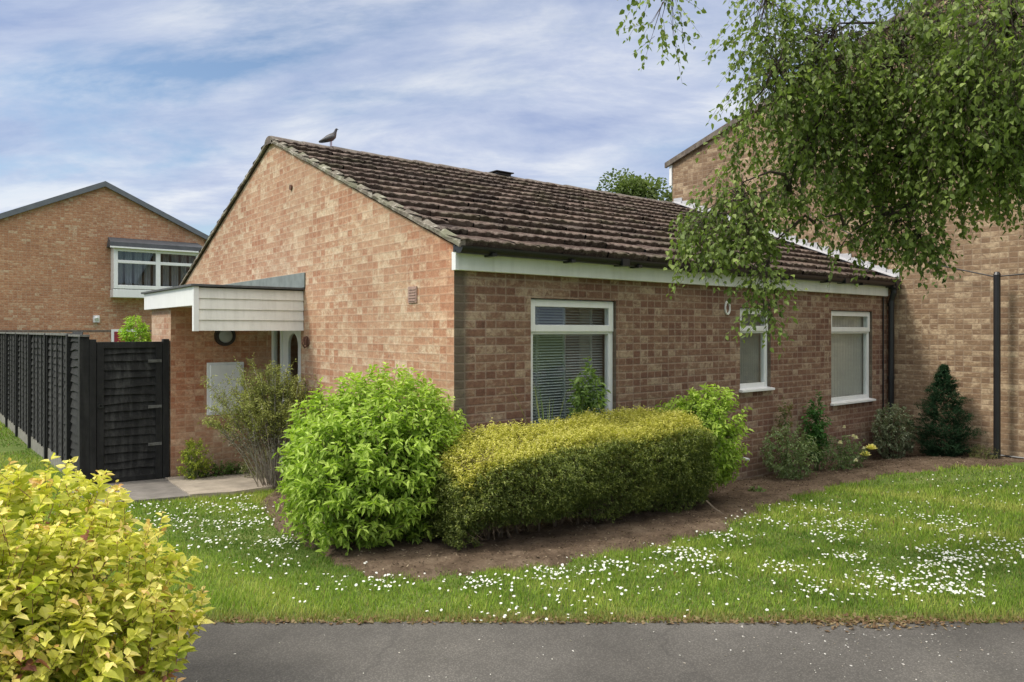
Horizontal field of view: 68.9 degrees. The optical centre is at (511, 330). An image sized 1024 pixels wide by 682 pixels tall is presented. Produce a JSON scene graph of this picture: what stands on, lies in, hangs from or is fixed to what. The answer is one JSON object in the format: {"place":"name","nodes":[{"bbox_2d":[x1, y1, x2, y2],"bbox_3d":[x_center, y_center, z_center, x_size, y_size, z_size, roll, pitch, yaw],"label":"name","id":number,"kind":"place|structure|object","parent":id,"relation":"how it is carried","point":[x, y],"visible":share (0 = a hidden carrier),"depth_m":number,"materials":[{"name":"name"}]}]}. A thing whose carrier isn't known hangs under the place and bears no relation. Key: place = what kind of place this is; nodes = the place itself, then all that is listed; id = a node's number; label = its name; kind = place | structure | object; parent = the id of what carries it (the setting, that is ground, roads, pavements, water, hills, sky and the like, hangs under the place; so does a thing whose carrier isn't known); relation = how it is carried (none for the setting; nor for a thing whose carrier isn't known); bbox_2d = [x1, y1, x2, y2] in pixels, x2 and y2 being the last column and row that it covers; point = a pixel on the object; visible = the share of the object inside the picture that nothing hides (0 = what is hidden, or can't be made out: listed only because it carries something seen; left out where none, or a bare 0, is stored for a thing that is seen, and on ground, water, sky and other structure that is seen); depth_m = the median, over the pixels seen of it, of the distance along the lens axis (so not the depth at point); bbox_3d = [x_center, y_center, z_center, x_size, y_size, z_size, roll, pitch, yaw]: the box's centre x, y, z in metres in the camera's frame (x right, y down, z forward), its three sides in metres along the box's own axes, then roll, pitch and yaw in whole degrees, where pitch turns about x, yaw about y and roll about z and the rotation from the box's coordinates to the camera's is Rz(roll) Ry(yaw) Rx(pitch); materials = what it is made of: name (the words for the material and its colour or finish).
{"place":"outdoors","nodes":[
{"label":"outdoors","id":0,"kind":"place"},
{"bbox_2d":[71,478,189,503],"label":"paving","id":1,"kind":"structure","parent":0,"point":[157,489],"depth_m":8.19,"materials":[{"name":"grey concrete"}]},
{"bbox_2d":[165,470,282,497],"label":"path","id":2,"kind":"structure","parent":0,"point":[231,484],"depth_m":8.51,"materials":[{"name":"concrete"}]},
{"bbox_2d":[0,0,910,235],"label":"sky","id":3,"kind":"structure","parent":0,"point":[171,104],"materials":[{"name":"blue"}]},
{"bbox_2d":[0,421,1023,622],"bbox_3d":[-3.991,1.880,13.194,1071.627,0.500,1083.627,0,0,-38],"label":"ground","id":4,"kind":"structure","parent":0,"point":[10,448],"depth_m":5.10,"materials":[{"name":"green plant"}]},
{"bbox_2d":[0,332,89,481],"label":"panel fence","id":5,"kind":"object","parent":4,"relation":"on","point":[44,395],"visible":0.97,"depth_m":10.73,"materials":[{"name":"wood"}]},
{"bbox_2d":[89,339,168,483],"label":"garden gate","id":6,"kind":"structure","parent":5,"relation":"attached to","point":[128,411],"depth_m":8.85,"materials":[{"name":"black wood"}]},
{"bbox_2d":[0,181,208,341],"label":"gabled house","id":7,"kind":"structure","parent":4,"relation":"on","point":[94,261],"depth_m":23.78,"materials":[{"name":"orange brick"}]},
{"bbox_2d":[111,329,136,341],"bbox_3d":[-12.670,0.440,24.386,0.750,0.980,0.073,0,0,-38],"label":"window","id":8,"kind":"structure","parent":7,"relation":"in","point":[114,332],"depth_m":24.21,"materials":[{"name":"white plastic"}]},
{"bbox_2d":[110,246,198,289],"bbox_3d":[-11.766,-2.019,24.744,2.870,1.338,0.638,0,0,-38],"label":"bay window","id":9,"kind":"structure","parent":7,"relation":"in","point":[132,268],"depth_m":24.59,"materials":[{"name":"white plastic"}]},
{"bbox_2d":[0,453,214,681],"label":"golden bush","id":10,"kind":"object","parent":4,"relation":"on","point":[64,614],"visible":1,"depth_m":2.72,"materials":[{"name":"yellow plant"}]},
{"bbox_2d":[118,315,151,341],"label":"lime shrub","id":11,"kind":"object","parent":4,"relation":"on","point":[144,335],"visible":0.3,"depth_m":10.26,"materials":[{"name":"green plant"}]},
{"bbox_2d":[176,437,213,479],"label":"yellow shrub","id":12,"kind":"object","parent":4,"relation":"on","point":[193,466],"visible":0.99,"depth_m":8.94,"materials":[{"name":"green plant"}]},
{"bbox_2d":[197,460,247,476],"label":"weed","id":13,"kind":"object","parent":4,"relation":"on","point":[230,469],"visible":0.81,"depth_m":9.23,"materials":[{"name":"green plant"}]},
{"bbox_2d":[239,448,275,478],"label":"flowering weed","id":14,"kind":"object","parent":4,"relation":"on","point":[245,465],"visible":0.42,"depth_m":9.06,"materials":[{"name":"green plant"}]},
{"bbox_2d":[141,136,900,521],"bbox_3d":[-0.434,-0.127,11.803,9.405,4.914,8.759,0,0,-38],"label":"bungalow","id":15,"kind":"object","parent":4,"relation":"on","point":[475,292],"visible":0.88,"depth_m":8.52,"materials":[{"name":"brown brick"}]},
{"bbox_2d":[214,331,235,345],"bbox_3d":[-3.637,0.065,9.472,0.260,0.260,0.063,0,0,-38],"label":"wall lamp","id":16,"kind":"object","parent":15,"relation":"attached to","point":[224,338],"visible":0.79,"depth_m":9.44,"materials":[{"name":"black plastic"}]},
{"bbox_2d":[207,362,243,414],"bbox_3d":[-3.635,0.730,9.485,0.460,0.660,0.047,0,0,-38],"label":"meter box","id":17,"kind":"object","parent":15,"relation":"attached to","point":[220,370],"visible":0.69,"depth_m":9.44,"materials":[{"name":"white plastic"}]},
{"bbox_2d":[210,364,241,412],"bbox_3d":[-3.627,0.730,9.475,0.400,0.600,0.022,0,0,-38],"label":"door","id":18,"kind":"structure","parent":17,"relation":"in","point":[219,370],"depth_m":9.44,"materials":[{"name":"white plastic"}]},
{"bbox_2d":[283,331,300,441],"bbox_3d":[-2.718,0.818,9.309,0.048,1.884,0.662,0,0,-38],"label":"front door","id":19,"kind":"structure","parent":15,"relation":"in","point":[287,335],"depth_m":9.43,"materials":[{"name":"white plastic"}]},
{"bbox_2d":[301,336,309,348],"bbox_3d":[-2.430,0.135,8.762,0.087,0.150,0.110,0,0,-38],"label":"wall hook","id":20,"kind":"object","parent":15,"relation":"attached to","point":[305,340],"depth_m":8.75,"materials":[{"name":"metal"}]},
{"bbox_2d":[319,128,337,145],"bbox_3d":[-2.498,-2.642,10.170,0.268,0.268,0.138,0,0,-63],"label":"pigeon","id":21,"kind":"object","parent":15,"relation":"on","point":[330,137],"visible":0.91,"depth_m":10.14,"materials":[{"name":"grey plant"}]},
{"bbox_2d":[531,299,614,439],"bbox_3d":[0.530,0.355,7.392,1.178,1.450,0.390,0,0,-38],"label":"window","id":22,"kind":"structure","parent":15,"relation":"in","point":[585,328],"depth_m":7.40,"materials":[{"name":"white plastic"}]},
{"bbox_2d":[724,301,730,314],"bbox_3d":[2.539,-0.270,8.792,0.104,0.169,0.016,0,0,-38],"label":"house number","id":23,"kind":"object","parent":15,"relation":"attached to","point":[726,313],"visible":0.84,"depth_m":8.78,"materials":[{"name":"white plastic"}]},
{"bbox_2d":[739,308,774,392],"bbox_3d":[2.964,0.230,9.197,0.690,1.020,0.184,0,0,-38],"label":"window","id":24,"kind":"structure","parent":15,"relation":"in","point":[753,358],"depth_m":9.32,"materials":[{"name":"white plastic"}]},
{"bbox_2d":[830,311,875,405],"bbox_3d":[4.827,0.372,10.678,1.210,1.315,0.184,0,0,-38],"label":"window","id":25,"kind":"structure","parent":15,"relation":"in","point":[850,330],"depth_m":10.82,"materials":[{"name":"white plastic"}]},
{"bbox_2d":[114,620,1023,681],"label":"footpath","id":26,"kind":"structure","parent":4,"relation":"on","point":[306,651],"depth_m":3.77,"materials":[{"name":"grey asphalt"}]},
{"bbox_2d":[196,618,1016,681],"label":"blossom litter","id":27,"kind":"object","parent":26,"relation":"on","point":[813,649],"visible":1,"depth_m":3.83,"materials":[{"name":"white plant"}]},
{"bbox_2d":[126,611,1023,631],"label":"edge thatch","id":28,"kind":"object","parent":4,"relation":"on","point":[855,619],"visible":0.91,"depth_m":4.16,"materials":[{"name":"brown plant"}]},
{"bbox_2d":[128,471,1023,621],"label":"daisies","id":29,"kind":"object","parent":4,"relation":"on","point":[782,566],"visible":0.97,"depth_m":5.15,"materials":[{"name":"white plant"}]},
{"bbox_2d":[596,168,670,200],"bbox_3d":[6.217,-3.337,40.169,6.535,11.348,6.032,0,0,-38],"label":"broadleaf tree","id":30,"kind":"object","parent":4,"relation":"on","point":[637,186],"visible":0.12,"depth_m":38.67,"materials":[{"name":"green plant"}]},
{"bbox_2d":[661,188,671,201],"bbox_3d":[8.152,-2.698,38.008,5.318,10.072,4.452,0,0,17],"label":"broadleaf tree","id":31,"kind":"object","parent":4,"relation":"on","point":[667,195],"visible":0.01,"depth_m":36.81,"materials":[{"name":"green plant"}]},
{"bbox_2d":[616,0,1023,359],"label":"birch tree","id":32,"kind":"object","parent":4,"relation":"on","point":[960,82],"visible":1,"depth_m":4.81,"materials":[{"name":"green plant"}]},
{"bbox_2d":[965,451,1023,458],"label":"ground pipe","id":33,"kind":"object","parent":4,"relation":"on","point":[1009,456],"visible":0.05,"depth_m":10.07,"materials":[{"name":"grey plastic"}]},
{"bbox_2d":[260,454,1023,581],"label":"garden bed soil","id":34,"kind":"structure","parent":0,"point":[432,560],"depth_m":6.11,"materials":[{"name":"brown soil"}]},
{"bbox_2d":[199,354,319,489],"bbox_3d":[-2.768,1.021,8.453,1.415,1.552,0.996,0,0,-17],"label":"wispy shrub","id":35,"kind":"object","parent":34,"relation":"on","point":[262,410],"visible":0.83,"depth_m":8.34,"materials":[{"name":"green plant"}]},
{"bbox_2d":[272,362,473,556],"bbox_3d":[-1.059,1.065,6.020,1.794,1.613,1.524,0,0,-38],"label":"green bush","id":36,"kind":"object","parent":34,"relation":"on","point":[363,488],"visible":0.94,"depth_m":5.61,"materials":[{"name":"green plant"}]},
{"bbox_2d":[509,381,579,499],"bbox_3d":[0.291,1.046,6.908,0.744,1.344,0.460,0,0,2],"label":"strap leaf plant","id":37,"kind":"object","parent":34,"relation":"on","point":[543,414],"visible":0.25,"depth_m":6.93,"materials":[{"name":"plant"}]},
{"bbox_2d":[419,405,720,549],"bbox_3d":[0.630,1.224,6.517,3.126,1.076,1.064,0,0,-38],"label":"clipped hedge","id":38,"kind":"object","parent":34,"relation":"on","point":[628,445],"visible":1,"depth_m":6.10,"materials":[{"name":"green plant"}]},
{"bbox_2d":[566,358,610,508],"bbox_3d":[0.723,1.006,7.151,0.484,1.516,0.353,0,0,-13],"label":"leafy weed","id":39,"kind":"object","parent":34,"relation":"on","point":[581,399],"visible":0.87,"depth_m":7.12,"materials":[{"name":"green plant"}]},
{"bbox_2d":[261,454,1016,577],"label":"bark chips","id":40,"kind":"object","parent":34,"relation":"on","point":[385,549],"visible":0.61,"depth_m":6.48,"materials":[{"name":"brown plant"}]},
{"bbox_2d":[643,383,753,498],"bbox_3d":[1.842,1.161,7.596,1.178,1.288,1.072,0,0,-38],"label":"green bush","id":41,"kind":"object","parent":34,"relation":"on","point":[715,422],"visible":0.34,"depth_m":7.43,"materials":[{"name":"green plant"}]},
{"bbox_2d":[706,500,722,513],"bbox_3d":[1.870,1.629,6.895,0.157,0.124,0.016,0,0,13],"label":"dead stick","id":42,"kind":"object","parent":34,"relation":"on","point":[712,506],"visible":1,"depth_m":6.89,"materials":[{"name":"brown wood"}]},
{"bbox_2d":[748,485,766,491],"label":"weed","id":43,"kind":"object","parent":34,"relation":"on","point":[759,488],"visible":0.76,"depth_m":8.11,"materials":[{"name":"green plant"}]},
{"bbox_2d":[774,397,793,475],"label":"climbing rose","id":44,"kind":"object","parent":34,"relation":"on","point":[783,415],"visible":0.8,"depth_m":9.28,"materials":[{"name":"green plant"}]},
{"bbox_2d":[760,421,820,479],"bbox_3d":[3.361,1.475,9.070,0.971,0.759,0.658,0,0,-38],"label":"rose bush","id":45,"kind":"object","parent":34,"relation":"on","point":[798,458],"visible":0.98,"depth_m":8.98,"materials":[{"name":"green plant"}]},
{"bbox_2d":[801,389,833,471],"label":"dark leaf plant","id":46,"kind":"object","parent":34,"relation":"on","point":[817,427],"visible":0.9,"depth_m":9.62,"materials":[{"name":"green plant"}]},
{"bbox_2d":[665,0,1023,460],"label":"tall house","id":47,"kind":"structure","parent":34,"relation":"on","point":[950,325],"depth_m":10.67,"materials":[{"name":"brick"}]},
{"bbox_2d":[814,425,876,471],"bbox_3d":[4.277,1.541,9.634,0.605,0.635,0.906,0,0,44],"label":"yellow rose bush","id":48,"kind":"object","parent":34,"relation":"on","point":[863,453],"visible":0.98,"depth_m":9.58,"materials":[{"name":"green plant"}]},
{"bbox_2d":[871,402,917,458],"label":"variegated shrub","id":49,"kind":"object","parent":34,"relation":"on","point":[889,439],"visible":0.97,"depth_m":10.62,"materials":[{"name":"green plant"}]},
{"bbox_2d":[906,363,985,456],"bbox_3d":[5.970,1.122,10.347,0.912,1.343,0.908,0,0,4],"label":"dwarf conifer","id":50,"kind":"object","parent":34,"relation":"on","point":[942,388],"visible":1,"depth_m":10.27,"materials":[{"name":"green plant"}]},
{"bbox_2d":[968,444,999,459],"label":"weed","id":51,"kind":"object","parent":34,"relation":"on","point":[985,454],"visible":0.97,"depth_m":9.99,"materials":[{"name":"green plant"}]},
{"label":"concrete base","id":52,"kind":"structure","parent":0,"visible":0},
{"bbox_2d":[993,272,1000,458],"bbox_3d":[6.508,0.510,10.019,0.091,2.600,0.096,0,0,-38],"label":"metal post","id":53,"kind":"object","parent":52,"relation":"on","point":[996,361],"visible":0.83,"depth_m":9.98,"materials":[{"name":"black metal"}]},
{"bbox_2d":[796,207,1023,276],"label":"overhead cable","id":54,"kind":"object","parent":53,"relation":"attached to","point":[944,266],"visible":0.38,"depth_m":10.36,"materials":[{"name":"black plastic"}]}
]}

